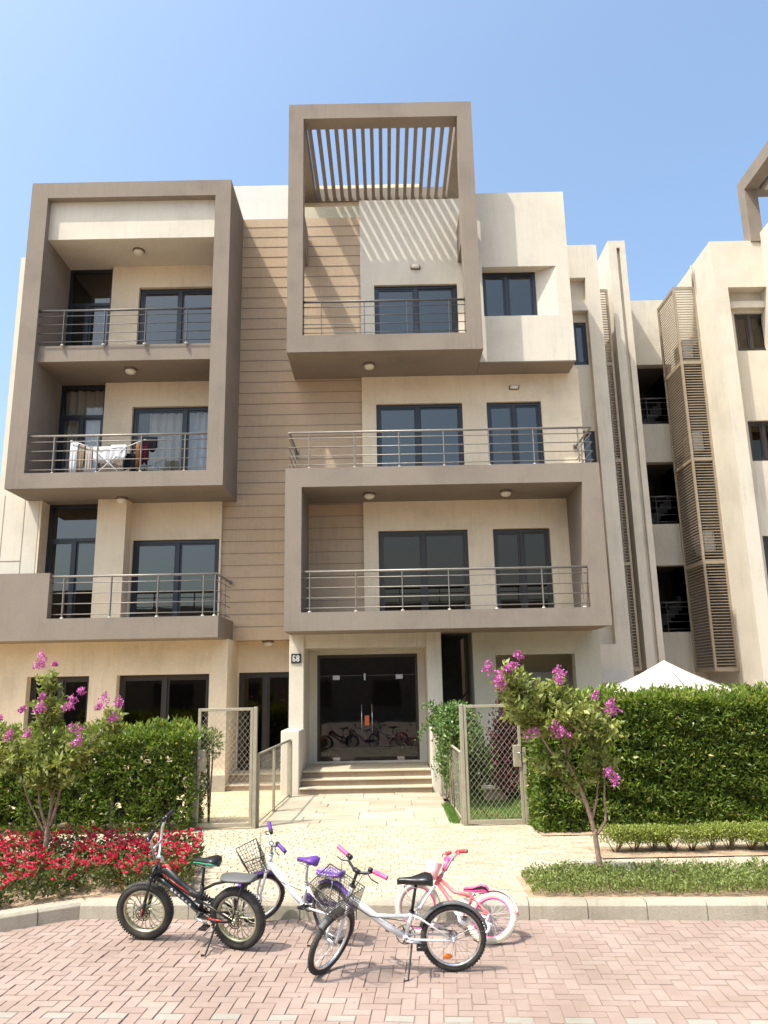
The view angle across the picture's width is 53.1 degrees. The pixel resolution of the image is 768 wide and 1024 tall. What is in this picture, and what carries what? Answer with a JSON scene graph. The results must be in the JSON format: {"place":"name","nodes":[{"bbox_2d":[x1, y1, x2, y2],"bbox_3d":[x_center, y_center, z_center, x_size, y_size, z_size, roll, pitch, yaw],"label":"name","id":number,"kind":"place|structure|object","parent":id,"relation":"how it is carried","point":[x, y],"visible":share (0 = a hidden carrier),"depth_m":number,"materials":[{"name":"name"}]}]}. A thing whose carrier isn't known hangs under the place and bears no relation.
{"place":"outdoors","nodes":[
{"label":"outdoors","id":0,"kind":"place"},
{"bbox_2d":[0,825,205,909],"bbox_3d":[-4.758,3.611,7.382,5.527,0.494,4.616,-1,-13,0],"label":"flower bed","id":1,"kind":"object","parent":0,"point":[120,862],"visible":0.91,"depth_m":8.40,"materials":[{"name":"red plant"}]},
{"bbox_2d":[0,649,128,852],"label":"crape myrtle","id":2,"kind":"object","parent":1,"relation":"on","point":[55,764],"visible":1,"depth_m":9.06,"materials":[{"name":"green plant"}]},
{"bbox_2d":[0,790,286,836],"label":"sand","id":3,"kind":"structure","parent":0,"point":[232,808],"depth_m":13.39,"materials":[{"name":"beige sand"}]},
{"bbox_2d":[0,752,191,831],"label":"fence","id":4,"kind":"object","parent":3,"relation":"on","point":[110,826],"visible":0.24,"depth_m":11.77,"materials":[{"name":"paint"}]},
{"bbox_2d":[0,715,213,835],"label":"hedge","id":5,"kind":"object","parent":3,"relation":"on","point":[148,735],"visible":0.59,"depth_m":11.70,"materials":[{"name":"green plant"}]},
{"bbox_2d":[201,726,226,822],"bbox_3d":[-2.778,4.186,12.263,0.486,1.555,0.481,-8,-14,27],"label":"tree","id":6,"kind":"object","parent":3,"relation":"on","point":[208,749],"visible":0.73,"depth_m":12.32,"materials":[{"name":"green plant"}]},
{"bbox_2d":[190,707,257,829],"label":"gate","id":7,"kind":"structure","parent":3,"relation":"on","point":[200,757],"depth_m":11.83,"materials":[{"name":"metal"}]},
{"bbox_2d":[256,739,291,827],"bbox_3d":[-1.881,4.665,13.433,0.092,1.141,3.257,-1,-13,1],"label":"fence","id":8,"kind":"object","parent":3,"relation":"on","point":[288,770],"visible":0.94,"depth_m":13.27,"materials":[{"name":"metal"}]},
{"bbox_2d":[259,793,455,827],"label":"path","id":9,"kind":"structure","parent":0,"point":[293,811],"depth_m":13.06,"materials":[{"name":"beige stone"}]},
{"bbox_2d":[441,801,460,823],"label":"grass tuft","id":10,"kind":"object","parent":9,"relation":"on","point":[452,816],"visible":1,"depth_m":12.44,"materials":[{"name":"green plant"}]},
{"bbox_2d":[0,918,767,1023],"bbox_3d":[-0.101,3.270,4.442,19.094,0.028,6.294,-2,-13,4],"label":"road","id":11,"kind":"structure","parent":0,"point":[55,960],"depth_m":5.99,"materials":[{"name":"brown brick"}]},
{"bbox_2d":[116,809,265,955],"bbox_3d":[-1.745,3.289,6.824,1.471,1.082,0.574,-6,-3,19],"label":"bicycle","id":12,"kind":"object","parent":11,"relation":"on","point":[160,870],"visible":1,"depth_m":6.79,"materials":[{"name":"black metal"}]},
{"bbox_2d":[233,821,354,945],"bbox_3d":[-0.830,3.412,7.049,1.354,0.913,0.539,-12,-10,39],"label":"bicycle","id":13,"kind":"object","parent":11,"relation":"on","point":[274,874],"visible":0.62,"depth_m":7.17,"materials":[{"name":"white paint"}]},
{"bbox_2d":[31,921,726,1002],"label":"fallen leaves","id":14,"kind":"object","parent":11,"relation":"on","point":[439,982],"visible":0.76,"depth_m":5.71,"materials":[{"name":"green plant"}]},
{"bbox_2d":[0,897,767,931],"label":"kerb","id":15,"kind":"structure","parent":11,"relation":"on","point":[652,908],"depth_m":7.39,"materials":[{"name":"concrete"}]},
{"bbox_2d":[307,844,487,981],"bbox_3d":[0.111,3.155,5.982,1.402,0.930,0.601,-2,-4,2],"label":"bicycle","id":16,"kind":"object","parent":11,"relation":"on","point":[430,916],"visible":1,"depth_m":6.05,"materials":[{"name":"white paint"}]},
{"bbox_2d":[395,849,518,944],"bbox_3d":[0.725,3.484,7.109,1.116,0.885,0.406,-8,-54,27],"label":"bicycle","id":17,"kind":"object","parent":11,"relation":"on","point":[433,868],"visible":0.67,"depth_m":7.02,"materials":[{"name":"pink paint"}]},
{"bbox_2d":[0,0,767,477],"label":"sky","id":18,"kind":"structure","parent":0,"point":[648,117],"materials":[{"name":"blue"}]},
{"bbox_2d":[2,823,767,899],"bbox_3d":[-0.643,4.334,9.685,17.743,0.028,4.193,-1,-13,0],"label":"pavement","id":19,"kind":"structure","parent":0,"point":[224,843],"depth_m":9.79,"materials":[{"name":"beige stone"}]},
{"bbox_2d":[459,704,529,825],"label":"gate","id":20,"kind":"structure","parent":19,"relation":"on","point":[518,756],"depth_m":11.73,"materials":[{"name":"metal"}]},
{"bbox_2d":[500,874,531,897],"bbox_3d":[1.475,3.926,8.087,0.394,0.020,0.914,-1,-13,0],"label":"bed edging","id":21,"kind":"object","parent":19,"relation":"on","point":[515,886],"visible":0.88,"depth_m":8.06,"materials":[{"name":"beige concrete"}]},
{"bbox_2d":[449,777,521,823],"bbox_3d":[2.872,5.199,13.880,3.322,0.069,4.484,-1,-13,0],"label":"lawn","id":22,"kind":"structure","parent":0,"point":[492,807],"depth_m":13.28,"materials":[{"name":"green plant"}]},
{"bbox_2d":[440,743,462,824],"bbox_3d":[1.163,4.631,13.496,0.091,1.121,3.549,-1,-13,0],"label":"fence","id":23,"kind":"object","parent":22,"relation":"on","point":[443,791],"visible":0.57,"depth_m":12.63,"materials":[{"name":"metal"}]},
{"bbox_2d":[415,698,484,809],"bbox_3d":[1.164,4.366,14.076,1.010,1.859,2.452,1,-13,-8],"label":"climbing plant","id":24,"kind":"object","parent":23,"relation":"attached to","point":[443,720],"visible":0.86,"depth_m":13.51,"materials":[{"name":"green plant"}]},
{"bbox_2d":[458,708,488,793],"bbox_3d":[1.703,4.636,14.946,0.645,1.753,1.013,-1,-13,0],"label":"shrub","id":25,"kind":"object","parent":22,"relation":"on","point":[472,780],"visible":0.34,"depth_m":14.74,"materials":[{"name":"green plant"}]},
{"bbox_2d":[470,741,514,790],"bbox_3d":[2.060,4.936,14.868,0.929,1.070,0.967,-1,-13,0],"label":"shrub","id":26,"kind":"object","parent":22,"relation":"on","point":[490,771],"visible":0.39,"depth_m":14.73,"materials":[{"name":"green plant"}]},
{"bbox_2d":[481,785,508,801],"bbox_3d":[2.049,5.194,14.195,0.460,0.260,0.380,-1,-13,0],"label":"planter","id":27,"kind":"object","parent":22,"relation":"on","point":[491,795],"visible":0.57,"depth_m":14.04,"materials":[{"name":"stone"}]},
{"bbox_2d":[486,699,523,797],"bbox_3d":[2.418,4.389,14.582,0.993,1.994,1.166,-1,-13,0],"label":"shrub","id":28,"kind":"object","parent":22,"relation":"on","point":[506,741],"visible":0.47,"depth_m":14.43,"materials":[{"name":"green plant"}]},
{"bbox_2d":[492,768,519,799],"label":"shrub","id":29,"kind":"object","parent":22,"relation":"on","point":[507,777],"visible":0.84,"depth_m":14.05,"materials":[{"name":"purple plant"}]},
{"bbox_2d":[609,660,730,691],"bbox_3d":[5.054,3.865,13.560,2.064,2.460,2.064,11,-17,-42],"label":"parasol","id":30,"kind":"object","parent":22,"relation":"on","point":[658,674],"visible":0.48,"depth_m":13.51,"materials":[{"name":"fabric"}]},
{"bbox_2d":[515,874,767,898],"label":"garden soil","id":31,"kind":"structure","parent":0,"point":[647,893],"depth_m":7.67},
{"bbox_2d":[481,650,628,873],"bbox_3d":[1.900,2.746,8.371,1.630,2.441,0.927,-1,-13,0],"label":"crape myrtle","id":32,"kind":"object","parent":31,"relation":"on","point":[544,709],"visible":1,"depth_m":8.36,"materials":[{"name":"green plant"}]},
{"bbox_2d":[521,855,767,895],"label":"ground cover","id":33,"kind":"object","parent":31,"relation":"on","point":[717,877],"visible":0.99,"depth_m":7.84,"materials":[{"name":"green plant"}]},
{"bbox_2d":[538,818,766,834],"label":"garden soil","id":34,"kind":"structure","parent":0,"point":[568,832],"depth_m":10.89,"materials":[{"name":"beige soil"}]},
{"bbox_2d":[514,679,767,832],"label":"hedge","id":35,"kind":"object","parent":34,"relation":"on","point":[691,754],"visible":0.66,"depth_m":11.13,"materials":[{"name":"green plant"}]},
{"bbox_2d":[589,844,767,857],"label":"garden soil","id":36,"kind":"structure","parent":0,"point":[683,851],"depth_m":9.51,"materials":[{"name":"beige soil"}]},
{"bbox_2d":[585,823,644,852],"bbox_3d":[2.914,4.087,9.638,0.741,0.321,0.565,-11,-16,38],"label":"clipped shrub","id":37,"kind":"object","parent":36,"relation":"on","point":[623,837],"visible":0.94,"depth_m":9.55,"materials":[{"name":"green plant"}]},
{"bbox_2d":[611,823,660,851],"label":"clipped shrub","id":38,"kind":"object","parent":36,"relation":"on","point":[643,835],"visible":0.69,"depth_m":9.55,"materials":[{"name":"green plant"}]},
{"bbox_2d":[629,822,673,850],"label":"clipped shrub","id":39,"kind":"object","parent":36,"relation":"on","point":[655,846],"visible":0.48,"depth_m":9.57,"materials":[{"name":"green plant"}]},
{"bbox_2d":[641,823,695,850],"bbox_3d":[3.560,4.071,9.587,0.696,0.307,0.660,-10,-16,35],"label":"clipped shrub","id":40,"kind":"object","parent":36,"relation":"on","point":[667,840],"visible":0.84,"depth_m":9.51,"materials":[{"name":"green plant"}]},
{"bbox_2d":[668,822,718,850],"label":"clipped shrub","id":41,"kind":"object","parent":36,"relation":"on","point":[698,835],"visible":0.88,"depth_m":9.48,"materials":[{"name":"green plant"}]},
{"bbox_2d":[684,822,733,850],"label":"clipped shrub","id":42,"kind":"object","parent":36,"relation":"on","point":[714,836],"visible":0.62,"depth_m":9.56,"materials":[{"name":"green plant"}]},
{"bbox_2d":[702,820,758,849],"bbox_3d":[4.315,4.061,9.640,0.654,0.321,0.667,1,-13,-7],"label":"clipped shrub","id":43,"kind":"object","parent":36,"relation":"on","point":[732,825],"visible":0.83,"depth_m":9.59,"materials":[{"name":"green plant"}]},
{"bbox_2d":[731,822,767,849],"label":"clipped shrub","id":44,"kind":"object","parent":36,"relation":"on","point":[753,834],"visible":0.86,"depth_m":9.47,"materials":[{"name":"green plant"}]},
{"bbox_2d":[737,820,767,849],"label":"clipped shrub","id":45,"kind":"object","parent":36,"relation":"on","point":[760,824],"visible":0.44,"depth_m":9.63,"materials":[{"name":"green plant"}]},
{"label":"ground","id":46,"kind":"structure","parent":0,"visible":0},
{"bbox_2d":[0,101,641,798],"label":"apartment building","id":47,"kind":"structure","parent":46,"relation":"on","point":[366,533],"depth_m":17.79,"materials":[{"name":"beige paint"}]},
{"bbox_2d":[27,676,88,729],"bbox_3d":[-6.953,4.364,16.502,1.330,1.630,0.082,-1,-13,0],"label":"window","id":48,"kind":"structure","parent":47,"relation":"in","point":[70,684],"depth_m":16.59,"materials":[{"name":"black glass"}]},
{"bbox_2d":[45,504,97,618],"bbox_3d":[-7.114,1.177,17.654,1.290,2.760,0.082,-1,-13,0],"label":"balcony door","id":49,"kind":"structure","parent":47,"relation":"in","point":[71,539],"depth_m":17.70,"materials":[{"name":"black glass"}]},
{"bbox_2d":[55,385,105,472],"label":"balcony door","id":50,"kind":"structure","parent":47,"relation":"in","point":[82,419],"depth_m":18.41,"materials":[{"name":"black glass"}]},
{"bbox_2d":[62,390,103,472],"bbox_3d":[-7.234,-1.724,18.528,1.000,2.510,0.193,-1,-13,0],"label":"curtain","id":51,"kind":"object","parent":47,"relation":"hanging from","point":[84,403],"visible":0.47,"depth_m":18.70,"materials":[{"name":"grey fabric"}]},
{"bbox_2d":[65,269,112,345],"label":"balcony door","id":52,"kind":"structure","parent":47,"relation":"in","point":[89,289],"depth_m":19.07,"materials":[{"name":"black glass"}]},
{"bbox_2d":[83,421,100,471],"bbox_3d":[-6.922,-1.363,18.342,0.470,1.710,0.082,-1,-13,0],"label":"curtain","id":53,"kind":"object","parent":47,"relation":"hanging from","point":[92,427],"visible":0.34,"depth_m":18.46,"materials":[{"name":"white fabric"}]},
{"bbox_2d":[70,439,145,471],"bbox_3d":[-6.163,-1.130,17.353,1.690,0.891,0.524,-1,-13,0],"label":"drying rack","id":54,"kind":"object","parent":47,"relation":"on","point":[108,447],"visible":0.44,"depth_m":17.16,"materials":[{"name":"white metal"}]},
{"bbox_2d":[69,442,78,471],"bbox_3d":[-6.924,-1.185,17.161,0.170,0.762,0.114,-1,-13,0],"label":"shirt","id":55,"kind":"object","parent":54,"relation":"hanging from","point":[73,456],"visible":0.76,"depth_m":17.15,"materials":[{"name":"white fabric"}]},
{"bbox_2d":[77,445,85,471],"bbox_3d":[-6.748,-1.173,17.158,0.140,0.672,0.114,-1,-13,0],"label":"towel","id":56,"kind":"object","parent":54,"relation":"hanging from","point":[81,463],"visible":0.93,"depth_m":17.14,"materials":[{"name":"brown fabric"}]},
{"bbox_2d":[85,446,92,471],"bbox_3d":[-6.581,-1.133,17.148,0.154,0.682,0.114,-1,-13,0],"label":"shirt","id":57,"kind":"object","parent":54,"relation":"hanging from","point":[88,463],"visible":0.79,"depth_m":17.14,"materials":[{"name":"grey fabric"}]},
{"bbox_2d":[93,446,110,462],"bbox_3d":[-6.284,-1.270,17.178,0.423,0.392,0.114,-1,-13,0],"label":"shirt","id":58,"kind":"object","parent":54,"relation":"hanging from","point":[105,454],"visible":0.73,"depth_m":17.15,"materials":[{"name":"white fabric"}]},
{"bbox_2d":[100,458,123,471],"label":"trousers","id":59,"kind":"object","parent":54,"relation":"hanging from","point":[116,463],"visible":0.3,"depth_m":17.27,"materials":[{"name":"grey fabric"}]},
{"bbox_2d":[109,445,126,460],"bbox_3d":[-5.925,-1.315,17.166,0.355,0.382,0.114,-1,-13,0],"label":"shirt","id":60,"kind":"object","parent":54,"relation":"hanging from","point":[122,454],"visible":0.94,"depth_m":17.13,"materials":[{"name":"white fabric"}]},
{"bbox_2d":[123,453,139,470],"bbox_3d":[-5.629,-1.108,17.199,0.353,0.422,0.114,-1,-13,0],"label":"towel","id":61,"kind":"object","parent":54,"relation":"hanging from","point":[130,463],"visible":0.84,"depth_m":17.17,"materials":[{"name":"black fabric"}]},
{"bbox_2d":[135,443,139,466],"bbox_3d":[-5.480,-1.260,17.110,0.082,0.572,0.114,-1,-13,0],"label":"towel","id":62,"kind":"object","parent":54,"relation":"hanging from","point":[137,453],"visible":0.92,"depth_m":17.09,"materials":[{"name":"orange fabric"}]},
{"bbox_2d":[141,443,148,464],"bbox_3d":[-5.344,-1.293,17.179,0.163,0.522,0.114,-1,-13,0],"label":"shirt","id":63,"kind":"object","parent":54,"relation":"hanging from","point":[145,453],"visible":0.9,"depth_m":17.15,"materials":[{"name":"red fabric"}]},
{"bbox_2d":[142,436,157,451],"bbox_3d":[-5.266,-1.510,17.268,0.355,0.382,0.114,-1,-13,0],"label":"shirt","id":64,"kind":"object","parent":54,"relation":"hanging from","point":[152,445],"visible":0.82,"depth_m":17.25,"materials":[{"name":"black fabric"}]},
{"bbox_2d":[116,674,208,750],"bbox_3d":[-4.709,4.322,16.502,1.980,1.630,0.082,-1,-13,0],"label":"window","id":65,"kind":"structure","parent":47,"relation":"in","point":[145,697],"depth_m":16.58,"materials":[{"name":"black glass"}]},
{"bbox_2d":[147,413,182,470],"bbox_3d":[-5.199,-1.456,18.479,0.900,1.890,0.182,-1,-13,0],"label":"curtain","id":66,"kind":"object","parent":47,"relation":"hanging from","point":[167,423],"visible":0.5,"depth_m":18.54,"materials":[{"name":"white fabric"}]},
{"bbox_2d":[131,407,207,470],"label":"balcony door","id":67,"kind":"structure","parent":47,"relation":"in","point":[141,419],"depth_m":18.42,"materials":[{"name":"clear glass"}]},
{"bbox_2d":[130,539,218,616],"bbox_3d":[-4.771,1.573,17.606,2.000,1.880,0.082,-1,-13,0],"label":"balcony door","id":68,"kind":"structure","parent":47,"relation":"in","point":[159,556],"depth_m":17.63,"materials":[{"name":"black glass"}]},
{"bbox_2d":[138,288,211,343],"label":"balcony door","id":69,"kind":"structure","parent":47,"relation":"in","point":[201,297],"depth_m":18.99,"materials":[{"name":"black glass"}]},
{"bbox_2d":[188,413,207,469],"bbox_3d":[-4.521,-1.467,18.488,0.583,1.890,0.163,0,-13,-5],"label":"curtain","id":70,"kind":"object","parent":47,"relation":"hanging from","point":[198,422],"visible":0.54,"depth_m":18.53,"materials":[{"name":"white fabric"}]},
{"bbox_2d":[237,672,288,768],"bbox_3d":[-2.691,4.731,17.508,1.240,2.120,0.082,-1,-13,0],"label":"garden door","id":71,"kind":"structure","parent":47,"relation":"in","point":[267,691],"depth_m":17.55,"materials":[{"name":"black glass"}]},
{"bbox_2d":[317,653,419,761],"bbox_3d":[-0.370,4.492,17.689,2.330,2.400,0.114,-1,-13,0],"label":"entrance door","id":72,"kind":"structure","parent":47,"relation":"in","point":[368,705],"depth_m":17.71,"materials":[{"name":"black glass"}]},
{"bbox_2d":[374,285,458,333],"bbox_3d":[0.802,-4.642,18.998,2.060,2.030,0.082,-1,-13,0],"label":"balcony door","id":73,"kind":"structure","parent":47,"relation":"in","point":[445,291],"depth_m":19.09,"materials":[{"name":"black glass"}]},
{"bbox_2d":[376,404,463,466],"bbox_3d":[0.859,-1.614,18.313,2.060,1.980,0.082,-1,-13,0],"label":"balcony door","id":74,"kind":"structure","parent":47,"relation":"in","point":[420,416],"depth_m":18.37,"materials":[{"name":"blue glass"}]},
{"bbox_2d":[378,530,470,610],"bbox_3d":[0.917,1.404,17.630,2.060,1.970,0.082,-1,-13,0],"label":"balcony door","id":75,"kind":"structure","parent":47,"relation":"in","point":[444,548],"depth_m":17.67,"materials":[{"name":"black glass"}]},
{"bbox_2d":[482,272,536,315],"bbox_3d":[3.010,-5.187,18.569,1.313,1.260,0.082,-1,-13,0],"label":"window","id":76,"kind":"structure","parent":47,"relation":"in","point":[504,294],"depth_m":18.59,"materials":[{"name":"blue glass"}]},
{"bbox_2d":[486,402,543,463],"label":"balcony door","id":77,"kind":"structure","parent":47,"relation":"in","point":[525,414],"depth_m":18.37,"materials":[{"name":"blue glass"}]},
{"bbox_2d":[493,528,553,608],"bbox_3d":[3.182,1.361,17.630,1.310,1.970,0.082,-1,-13,0],"label":"balcony door","id":78,"kind":"structure","parent":47,"relation":"in","point":[512,547],"depth_m":17.66,"materials":[{"name":"black glass"}]},
{"bbox_2d":[573,323,588,364],"bbox_3d":[5.156,-4.443,21.482,0.920,1.364,1.372,-1,-13,0],"label":"window","id":79,"kind":"structure","parent":47,"relation":"in","point":[580,338],"depth_m":20.83,"materials":[{"name":"blue glass"}]},
{"bbox_2d":[583,431,596,462],"bbox_3d":[5.214,-1.420,20.798,0.920,1.364,1.372,-1,-13,0],"label":"window","id":80,"kind":"structure","parent":47,"relation":"in","point":[592,446],"depth_m":20.19,"materials":[{"name":"blue glass"}]},
{"bbox_2d":[597,241,708,712],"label":"stair block","id":81,"kind":"structure","parent":46,"relation":"on","point":[656,549],"depth_m":22.39,"materials":[{"name":"paint"}]},
{"bbox_2d":[651,141,767,687],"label":"apartment building","id":82,"kind":"structure","parent":46,"relation":"on","point":[716,388],"depth_m":20.87,"materials":[{"name":"paint"}]},
{"bbox_2d":[674,340,693,365],"bbox_3d":[8.924,-4.616,22.537,0.600,0.600,0.720,-1,-13,0],"label":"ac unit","id":83,"kind":"object","parent":82,"relation":"attached to","point":[685,351],"visible":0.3,"depth_m":22.21,"materials":[{"name":"metal"}]},
{"bbox_2d":[683,432,704,458],"bbox_3d":[8.976,-1.886,21.919,0.600,0.600,0.720,-1,-13,0],"label":"ac unit","id":84,"kind":"object","parent":82,"relation":"attached to","point":[694,445],"visible":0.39,"depth_m":21.61,"materials":[{"name":"metal"}]},
{"bbox_2d":[694,531,716,556],"bbox_3d":[9.029,0.893,21.290,0.600,0.600,0.720,-1,-13,0],"label":"ac unit","id":85,"kind":"object","parent":82,"relation":"attached to","point":[709,550],"visible":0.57,"depth_m":20.98,"materials":[{"name":"metal"}]},
{"bbox_2d":[734,314,765,350],"bbox_3d":[10.099,-4.884,21.023,1.060,1.110,0.082,-1,-13,0],"label":"window","id":86,"kind":"structure","parent":82,"relation":"in","point":[749,330],"depth_m":21.03,"materials":[{"name":"brown glass"}]},
{"bbox_2d":[748,421,767,460],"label":"window","id":87,"kind":"structure","parent":82,"relation":"in","point":[758,430],"depth_m":20.35,"materials":[{"name":"black glass"}]},
{"bbox_2d":[762,536,767,575],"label":"window","id":88,"kind":"structure","parent":82,"relation":"in","point":[765,538],"depth_m":19.70,"materials":[{"name":"black glass"}]}
]}

